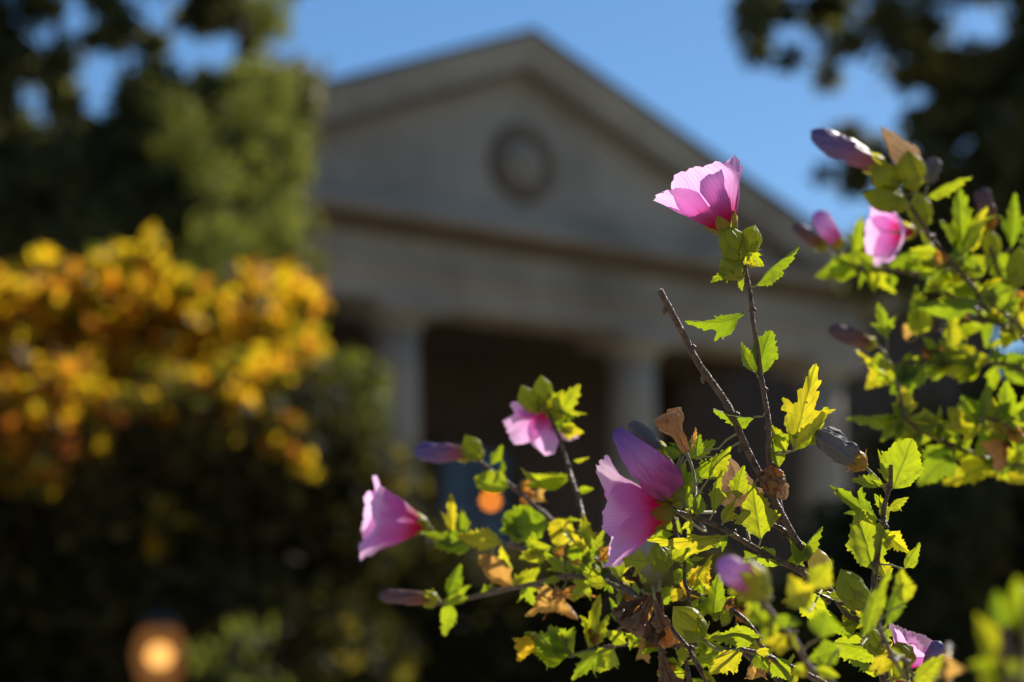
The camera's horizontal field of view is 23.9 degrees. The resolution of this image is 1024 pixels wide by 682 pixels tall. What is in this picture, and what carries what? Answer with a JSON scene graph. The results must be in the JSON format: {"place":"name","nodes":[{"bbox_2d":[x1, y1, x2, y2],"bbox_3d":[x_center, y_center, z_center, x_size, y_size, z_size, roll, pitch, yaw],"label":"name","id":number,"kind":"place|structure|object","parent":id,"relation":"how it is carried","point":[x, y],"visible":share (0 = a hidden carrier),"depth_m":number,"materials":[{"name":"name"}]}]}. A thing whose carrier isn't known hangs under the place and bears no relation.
{"place":"outdoors","nodes":[
{"label":"outdoors","id":0,"kind":"place"},
{"bbox_2d":[13,0,1023,372],"label":"sky","id":1,"kind":"structure","parent":0,"point":[676,57],"materials":[{"name":"blue"}]},
{"label":"paved plaza","id":2,"kind":"structure","parent":0,"visible":0},
{"bbox_2d":[132,605,186,681],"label":"lamp post","id":3,"kind":"object","parent":2,"relation":"on","point":[158,650],"visible":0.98,"depth_m":12.90,"materials":[{"name":"glass"}]},
{"bbox_2d":[0,0,330,454],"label":"broadleaf tree","id":4,"kind":"object","parent":2,"relation":"on","point":[73,184],"visible":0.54,"depth_m":28.30,"materials":[{"name":"green plant"}]},
{"bbox_2d":[0,222,331,562],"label":"autumn tree","id":5,"kind":"object","parent":2,"relation":"on","point":[54,372],"visible":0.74,"depth_m":14.97,"materials":[{"name":"yellow plant"}]},
{"bbox_2d":[0,349,431,681],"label":"evergreen hedge","id":6,"kind":"object","parent":2,"relation":"on","point":[88,588],"visible":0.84,"depth_m":13.87,"materials":[{"name":"green plant"}]},
{"bbox_2d":[135,0,316,374],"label":"conifer tree","id":7,"kind":"object","parent":2,"relation":"on","point":[250,239],"visible":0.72,"depth_m":26.04,"materials":[{"name":"green plant"}]},
{"bbox_2d":[179,610,290,681],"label":"bush","id":8,"kind":"object","parent":2,"relation":"on","point":[248,625],"visible":1,"depth_m":12.35,"materials":[{"name":"green plant"}]},
{"bbox_2d":[274,345,395,611],"bbox_3d":[-1.184,2.124,15.167,0.914,4.313,1.549,0,-10,0],"label":"green bush","id":9,"kind":"object","parent":2,"relation":"on","point":[346,365],"visible":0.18,"depth_m":15.15,"materials":[{"name":"green plant"}]},
{"bbox_2d":[355,504,803,681],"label":"foundation hedge","id":10,"kind":"object","parent":2,"relation":"on","point":[476,643],"visible":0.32,"depth_m":30.43,"materials":[{"name":"green plant"}]},
{"bbox_2d":[359,154,968,681],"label":"hibiscus shrub","id":11,"kind":"object","parent":2,"relation":"on","point":[635,516],"visible":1,"depth_m":1.56,"materials":[{"name":"green plant"}]},
{"bbox_2d":[724,0,1023,323],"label":"evergreen tree","id":12,"kind":"object","parent":2,"relation":"on","point":[975,92],"visible":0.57,"depth_m":26.33,"materials":[{"name":"green plant"}]},
{"bbox_2d":[739,465,1023,681],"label":"laurel bush","id":13,"kind":"object","parent":2,"relation":"on","point":[960,516],"visible":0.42,"depth_m":21.49,"materials":[{"name":"green plant"}]},
{"bbox_2d":[792,126,1023,486],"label":"hibiscus shrub","id":14,"kind":"object","parent":2,"relation":"on","point":[888,231],"visible":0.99,"depth_m":1.97,"materials":[{"name":"green plant"}]},
{"bbox_2d":[827,343,1023,662],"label":"evergreen bush","id":15,"kind":"object","parent":2,"relation":"on","point":[1009,565],"visible":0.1,"depth_m":23.30,"materials":[{"name":"green plant"}]},
{"bbox_2d":[969,576,1023,681],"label":"hibiscus shoot","id":16,"kind":"object","parent":2,"relation":"on","point":[997,665],"visible":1,"depth_m":0.92,"materials":[{"name":"green plant"}]},
{"label":"ground","id":17,"kind":"structure","parent":0,"visible":0},
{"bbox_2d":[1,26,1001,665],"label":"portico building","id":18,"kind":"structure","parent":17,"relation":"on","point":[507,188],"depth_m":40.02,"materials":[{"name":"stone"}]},
{"bbox_2d":[433,437,518,555],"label":"door","id":19,"kind":"structure","parent":18,"relation":"in","point":[455,478],"depth_m":43.16,"materials":[{"name":"blue wood"}]},
{"bbox_2d":[481,326,499,513],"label":"hanging lantern","id":20,"kind":"object","parent":18,"relation":"hanging from","point":[490,500],"visible":0.7,"depth_m":40.34,"materials":[{"name":"glass"}]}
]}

